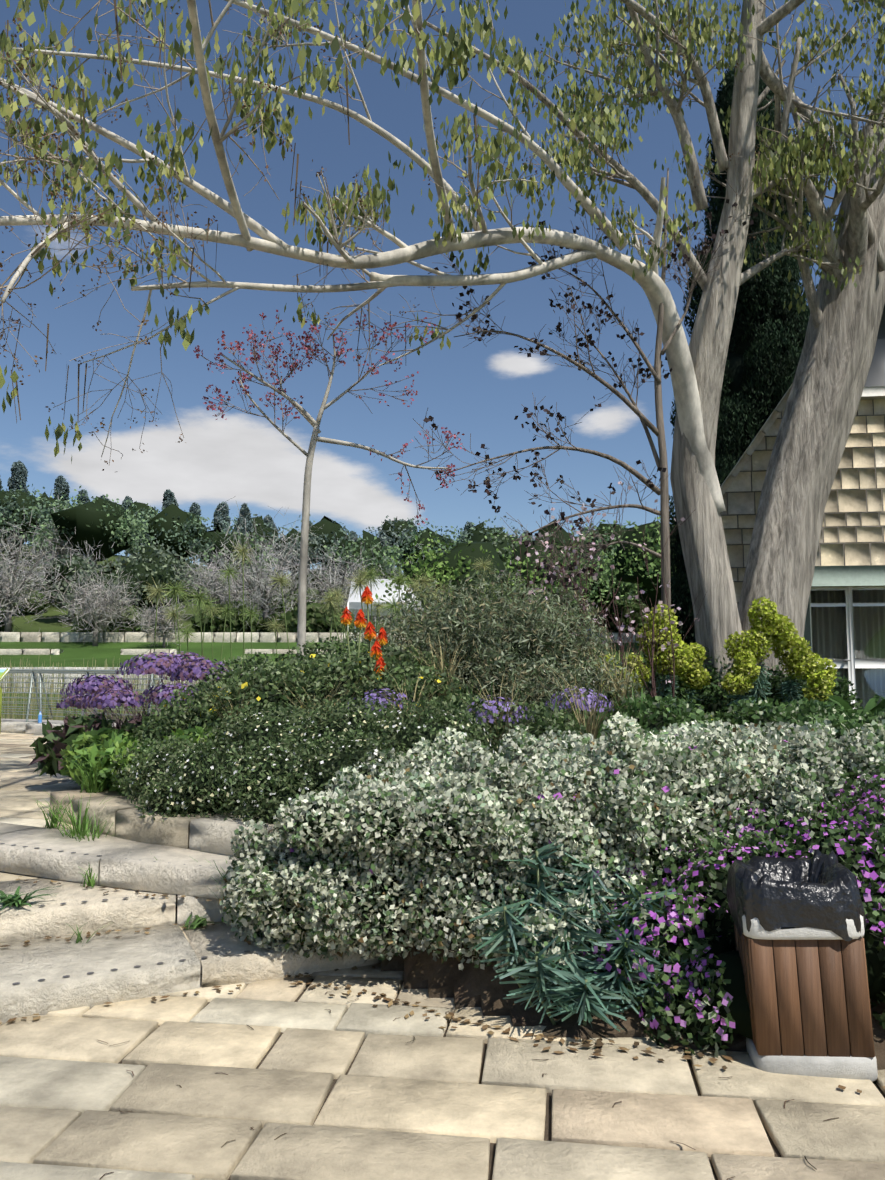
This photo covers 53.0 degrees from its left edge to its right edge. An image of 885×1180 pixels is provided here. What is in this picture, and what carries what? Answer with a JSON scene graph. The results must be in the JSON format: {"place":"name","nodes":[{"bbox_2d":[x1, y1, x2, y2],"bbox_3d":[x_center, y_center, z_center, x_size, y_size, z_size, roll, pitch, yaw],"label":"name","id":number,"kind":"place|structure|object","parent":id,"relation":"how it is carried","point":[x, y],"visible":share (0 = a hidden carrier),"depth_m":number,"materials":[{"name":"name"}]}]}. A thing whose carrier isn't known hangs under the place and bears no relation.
{"place":"outdoors","nodes":[
{"label":"outdoors","id":0,"kind":"place"},
{"bbox_2d":[0,668,10,680],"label":"sign","id":1,"kind":"object","parent":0,"point":[2,670],"visible":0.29,"depth_m":15.13,"materials":[{"name":"white"}]},
{"bbox_2d":[1,719,121,726],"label":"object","id":2,"kind":"structure","parent":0,"point":[56,721],"depth_m":17.07,"materials":[{"name":"wood"}]},
{"bbox_2d":[1,669,232,721],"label":"fence","id":3,"kind":"object","parent":2,"relation":"on","point":[31,682],"visible":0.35,"depth_m":15.20,"materials":[{"name":"metal"}]},
{"bbox_2d":[1,715,133,719],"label":"pond water","id":4,"kind":"structure","parent":0,"point":[65,717],"depth_m":33.45,"materials":[{"name":"grey liquid"}]},
{"bbox_2d":[143,539,509,713],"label":"papyrus plants","id":5,"kind":"object","parent":4,"relation":"on","point":[359,581],"visible":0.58,"depth_m":26.56,"materials":[{"name":"green plant"}]},
{"bbox_2d":[0,822,380,1024],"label":"stone steps","id":6,"kind":"structure","parent":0,"point":[53,961],"depth_m":4.74,"materials":[{"name":"beige stone"}]},
{"bbox_2d":[0,843,270,984],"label":"step studs","id":7,"kind":"object","parent":6,"relation":"attached to","point":[65,976],"visible":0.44,"depth_m":4.45,"materials":[{"name":"grey metal"}]},
{"bbox_2d":[0,655,566,719],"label":"pond reeds","id":8,"kind":"object","parent":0,"point":[14,715],"visible":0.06,"depth_m":24.98,"materials":[{"name":"green plant"}]},
{"bbox_2d":[0,546,651,714],"bbox_3d":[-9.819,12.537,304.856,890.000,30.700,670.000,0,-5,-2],"label":"terrain","id":9,"kind":"structure","parent":0,"point":[73,654],"depth_m":46.08,"materials":[{"name":"green plant"}]},
{"bbox_2d":[1,524,635,612],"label":"bare shrubs","id":10,"kind":"object","parent":9,"relation":"on","point":[217,530],"visible":0.1,"depth_m":57.56,"materials":[{"name":"plant"}]},
{"bbox_2d":[0,491,643,631],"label":"bare shrubs","id":11,"kind":"object","parent":9,"relation":"on","point":[194,549],"depth_m":60.81,"materials":[{"name":"plant"}]},
{"bbox_2d":[0,546,652,638],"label":"bare shrubs","id":12,"kind":"object","parent":9,"relation":"on","point":[316,621],"visible":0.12,"depth_m":53.59,"materials":[{"name":"grey plant"}]},
{"bbox_2d":[0,632,653,692],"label":"terrace walls","id":13,"kind":"structure","parent":9,"relation":"on","point":[71,636],"depth_m":47.30,"materials":[{"name":"stone"}]},
{"bbox_2d":[347,602,355,640],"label":"tent poles","id":14,"kind":"object","parent":9,"relation":"on","point":[355,616],"visible":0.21,"depth_m":38.45,"materials":[{"name":"white metal"}]},
{"bbox_2d":[0,964,884,1179],"bbox_3d":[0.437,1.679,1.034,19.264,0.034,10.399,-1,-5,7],"label":"paving","id":15,"kind":"structure","parent":9,"relation":"on","point":[425,1105],"depth_m":3.22,"materials":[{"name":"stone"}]},
{"bbox_2d":[0,876,884,1179],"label":"fallen leaves","id":16,"kind":"object","parent":15,"relation":"on","point":[584,1042],"visible":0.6,"depth_m":3.84,"materials":[{"name":"brown plant"}]},
{"bbox_2d":[742,915,877,1081],"bbox_3d":[1.469,1.603,3.657,0.545,0.648,0.521,0,-5,-2],"label":"trash can","id":17,"kind":"object","parent":15,"relation":"on","point":[860,1068],"visible":0.35,"depth_m":3.43,"materials":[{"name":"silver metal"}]},
{"bbox_2d":[726,849,866,941],"bbox_3d":[1.453,1.371,3.680,0.534,0.532,0.532,0,-5,-2],"label":"black bin bag","id":18,"kind":"object","parent":17,"relation":"in","point":[818,890],"visible":0.9,"depth_m":3.49,"materials":[{"name":"black plastic"}]},
{"bbox_2d":[734,923,874,1057],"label":"bin wood slats","id":19,"kind":"object","parent":17,"relation":"attached to","point":[758,962],"visible":0.71,"depth_m":3.45,"materials":[{"name":"brown wood"}]},
{"bbox_2d":[772,940,850,1054],"bbox_3d":[1.468,1.600,3.657,0.419,0.470,0.396,-1,-5,9],"label":"inner bin body","id":20,"kind":"object","parent":17,"relation":"on","point":[799,996],"visible":0.04,"depth_m":3.47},
{"bbox_3d":[-14.239,1.843,5.597,31.598,0.300,26.600,0,-5,-2],"label":"step","id":21,"kind":"object","parent":15,"relation":"on","visible":0},
{"bbox_2d":[0,871,188,941],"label":"step tread paving","id":22,"kind":"structure","parent":21,"relation":"on","point":[6,876],"depth_m":5.48,"materials":[{"name":"stone"}]},
{"bbox_2d":[0,732,300,895],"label":"plaza paving","id":23,"kind":"structure","parent":21,"relation":"on","point":[22,785],"depth_m":8.60,"materials":[{"name":"stone"}]},
{"bbox_2d":[0,668,7,731],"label":"info sign posts","id":24,"kind":"object","parent":23,"relation":"on","point":[3,673],"visible":0.82,"depth_m":14.90,"materials":[{"name":"yellow metal"}]},
{"bbox_2d":[1,720,63,734],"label":"plaza kerb","id":25,"kind":"structure","parent":23,"relation":"on","point":[21,727],"depth_m":14.99,"materials":[{"name":"stone"}]},
{"bbox_2d":[38,711,41,722],"bbox_3d":[-6.791,2.149,14.973,0.064,0.200,0.061,0,-5,-2],"label":"water bottle","id":26,"kind":"object","parent":25,"relation":"on","point":[40,717],"visible":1,"depth_m":14.95,"materials":[{"name":"paint"}]},
{"bbox_2d":[49,788,281,855],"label":"planter wall","id":27,"kind":"structure","parent":21,"relation":"on","point":[213,834],"depth_m":5.75,"materials":[{"name":"stone"}]},
{"bbox_2d":[457,481,706,721],"bbox_3d":[1.527,0.163,9.542,2.689,2.791,1.995,0,-5,-2],"label":"twiggy shrub","id":28,"kind":"object","parent":9,"relation":"on","point":[620,649],"depth_m":9.37,"materials":[{"name":"brown plant"}]},
{"bbox_2d":[381,723,884,1069],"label":"bed soil","id":29,"kind":"structure","parent":9,"relation":"on","point":[470,985],"depth_m":4.02,"materials":[{"name":"brown soil"}]},
{"bbox_2d":[28,656,226,783],"bbox_3d":[-2.697,1.258,8.716,2.444,1.272,1.719,0,-5,-2],"label":"statice plant","id":30,"kind":"object","parent":29,"relation":"on","point":[48,752],"depth_m":8.24,"materials":[{"name":"green plant"}]},
{"bbox_2d":[56,651,270,708],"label":"purple flowers","id":31,"kind":"object","parent":30,"relation":"attached to","point":[194,669],"visible":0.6,"depth_m":8.58,"materials":[{"name":"purple plant"}]},
{"bbox_2d":[56,723,229,793],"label":"leafy greens","id":32,"kind":"object","parent":29,"relation":"on","point":[107,744],"visible":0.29,"depth_m":7.04,"materials":[{"name":"green plant"}]},
{"bbox_2d":[0,754,317,946],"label":"grass tufts","id":33,"kind":"object","parent":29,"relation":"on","point":[16,899],"depth_m":5.92,"materials":[{"name":"green plant"}]},
{"bbox_2d":[110,695,499,825],"bbox_3d":[-1.140,1.204,6.133,3.006,0.936,1.625,-2,-5,17],"label":"daisy bush","id":34,"kind":"object","parent":29,"relation":"on","point":[220,751],"depth_m":5.88,"materials":[{"name":"green plant"}]},
{"bbox_2d":[197,316,460,655],"bbox_3d":[-1.144,-1.032,9.150,2.675,3.946,1.193,0,-5,-2],"label":"slender tree","id":35,"kind":"object","parent":29,"relation":"on","point":[302,584],"depth_m":9.07,"materials":[{"name":"plant"}]},
{"bbox_2d":[193,309,465,525],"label":"blossoms","id":36,"kind":"object","parent":35,"relation":"attached to","point":[295,364],"visible":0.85,"depth_m":9.17,"materials":[{"name":"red plant"}]},
{"bbox_2d":[131,636,589,759],"bbox_3d":[-0.755,1.044,7.491,4.217,1.374,2.129,-3,-6,35],"label":"green shrub","id":37,"kind":"object","parent":29,"relation":"on","point":[287,668],"depth_m":7.33,"materials":[{"name":"green plant"}]},
{"bbox_2d":[163,652,460,728],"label":"yellow flowers","id":38,"kind":"object","parent":37,"relation":"on","point":[258,698],"visible":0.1,"depth_m":7.34,"materials":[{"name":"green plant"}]},
{"bbox_2d":[203,632,654,750],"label":"dry grass plants","id":39,"kind":"object","parent":37,"relation":"on","point":[592,728],"visible":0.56,"depth_m":6.95,"materials":[{"name":"green plant"}]},
{"bbox_2d":[347,686,613,723],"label":"lavender flowers","id":40,"kind":"object","parent":37,"relation":"on","point":[481,714],"visible":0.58,"depth_m":6.83,"materials":[{"name":"purple plant"}]},
{"bbox_2d":[346,601,382,690],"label":"flower stems","id":41,"kind":"object","parent":29,"relation":"on","point":[359,644],"visible":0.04,"depth_m":7.58,"materials":[{"name":"plant"}]},
{"bbox_2d":[0,0,884,471],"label":"leaves","id":42,"kind":"object","parent":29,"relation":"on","point":[162,220],"visible":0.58,"depth_m":7.78,"materials":[{"name":"green plant"}]},
{"bbox_2d":[0,0,884,699],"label":"tree","id":43,"kind":"object","parent":29,"relation":"on","point":[462,54],"depth_m":10.91,"materials":[{"name":"plant"}]},
{"bbox_2d":[335,566,645,735],"bbox_3d":[0.404,0.697,8.550,2.978,2.028,2.484,0,-5,-2],"label":"willow shrub","id":44,"kind":"object","parent":29,"relation":"on","point":[491,657],"depth_m":8.32,"materials":[{"name":"green plant"}]},
{"bbox_2d":[219,711,884,983],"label":"variegated bush","id":45,"kind":"object","parent":29,"relation":"on","point":[510,778],"depth_m":4.43,"materials":[{"name":"plant"}]},
{"bbox_2d":[458,683,669,738],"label":"stems","id":46,"kind":"object","parent":29,"relation":"on","point":[601,726],"visible":0.1,"depth_m":7.29,"materials":[{"name":"green plant"}]},
{"bbox_2d":[470,835,695,1031],"bbox_3d":[0.649,1.539,3.971,1.036,0.816,0.714,-2,-5,22],"label":"spiky euphorbia plant","id":47,"kind":"object","parent":29,"relation":"on","point":[587,995],"visible":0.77,"depth_m":3.92,"materials":[{"name":"green plant"}]},
{"bbox_2d":[585,597,836,727],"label":"euphorbia flower heads","id":48,"kind":"object","parent":29,"relation":"on","point":[781,635],"visible":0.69,"depth_m":9.72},
{"bbox_2d":[577,749,884,1057],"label":"lantana bush","id":49,"kind":"object","parent":29,"relation":"on","point":[750,841],"depth_m":4.01,"materials":[{"name":"plant"}]},
{"bbox_2d":[595,693,884,755],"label":"hedge","id":50,"kind":"object","parent":29,"relation":"on","point":[840,719],"depth_m":7.46,"materials":[{"name":"green plant"}]},
{"bbox_2d":[617,647,862,721],"bbox_3d":[3.615,1.323,11.219,3.355,1.505,2.651,0,-5,-2],"label":"bed shrub","id":51,"kind":"object","parent":29,"relation":"on","point":[709,694],"depth_m":10.58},
{"bbox_2d":[652,664,830,715],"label":"euphorbia stems","id":52,"kind":"object","parent":29,"relation":"on","point":[788,687],"visible":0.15,"depth_m":9.87,"materials":[{"name":"green plant"}]},
{"bbox_2d":[814,689,884,715],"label":"acanthus plant","id":53,"kind":"object","parent":29,"relation":"on","point":[871,706],"visible":0.48,"depth_m":9.33,"materials":[{"name":"green plant"}]},
{"bbox_2d":[660,66,813,646],"bbox_3d":[6.071,-3.865,17.660,3.664,13.956,3.694,3,-6,-32],"label":"cypress tree","id":54,"kind":"object","parent":9,"relation":"on","point":[773,297],"depth_m":16.80,"materials":[{"name":"green plant"}]},
{"bbox_2d":[720,383,884,601],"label":"building wall stones","id":55,"kind":"object","parent":9,"relation":"on","point":[736,480],"visible":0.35,"depth_m":12.58,"materials":[{"name":"beige stone"}]},
{"bbox_2d":[721,399,884,606],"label":"building wall mortar","id":56,"kind":"object","parent":55,"relation":"attached to","point":[876,488],"visible":0.08,"depth_m":12.57,"materials":[{"name":"beige concrete"}]},
{"bbox_2d":[804,386,884,658],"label":"house trim","id":57,"kind":"structure","parent":55,"relation":"attached to","point":[842,576],"depth_m":12.45,"materials":[{"name":"white paint"}]},
{"bbox_2d":[809,586,884,708],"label":"door frames","id":58,"kind":"structure","parent":55,"relation":"attached to","point":[850,662],"depth_m":12.49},
{"bbox_2d":[810,590,884,707],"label":"door glass","id":59,"kind":"object","parent":58,"relation":"in","point":[821,619],"depth_m":12.51,"materials":[{"name":"clear glass"}]},
{"bbox_2d":[864,304,884,386],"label":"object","id":60,"kind":"object","parent":55,"relation":"attached to","point":[876,375],"visible":0.17,"depth_m":12.85,"materials":[{"name":"paint"}]},
{"bbox_2d":[0,460,682,649],"bbox_3d":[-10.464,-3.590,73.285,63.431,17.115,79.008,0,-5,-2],"label":"background trees","id":61,"kind":"object","parent":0,"point":[79,518],"visible":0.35,"depth_m":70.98,"materials":[{"name":"green plant"}]},
{"bbox_2d":[0,0,725,512],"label":"tree branch","id":62,"kind":"object","parent":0,"point":[680,364],"visible":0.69,"depth_m":9.01,"materials":[{"name":"beige plant"}]},
{"bbox_2d":[340,586,387,675],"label":"red hot pokers","id":63,"kind":"object","parent":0,"point":[367,594],"visible":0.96,"depth_m":7.56,"materials":[{"name":"plant"}]},
{"bbox_2d":[348,579,423,614],"bbox_3d":[-0.884,0.269,41.109,6.600,1.550,5.000,0,-5,-2],"label":"tent canopy","id":64,"kind":"object","parent":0,"point":[354,603],"visible":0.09,"depth_m":39.46,"materials":[{"name":"white fabric"}]},
{"bbox_2d":[0,0,884,572],"label":"sky","id":65,"kind":"structure","parent":0,"point":[477,389],"materials":[{"name":"blue"}]},
{"bbox_2d":[413,168,756,671],"bbox_3d":[1.363,-2.105,10.138,4.248,6.097,2.325,2,-5,-27],"label":"bare tree","id":66,"kind":"object","parent":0,"point":[662,491],"depth_m":10.34,"materials":[{"name":"plant"}]},
{"bbox_2d":[423,199,757,622],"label":"tree leaves","id":67,"kind":"object","parent":66,"relation":"attached to","point":[559,415],"visible":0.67,"depth_m":10.29,"materials":[{"name":"plant"}]},
{"bbox_2d":[810,590,884,713],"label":"door curtain","id":68,"kind":"object","parent":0,"point":[879,622],"depth_m":12.62,"materials":[{"name":"grey fabric"}]}
]}

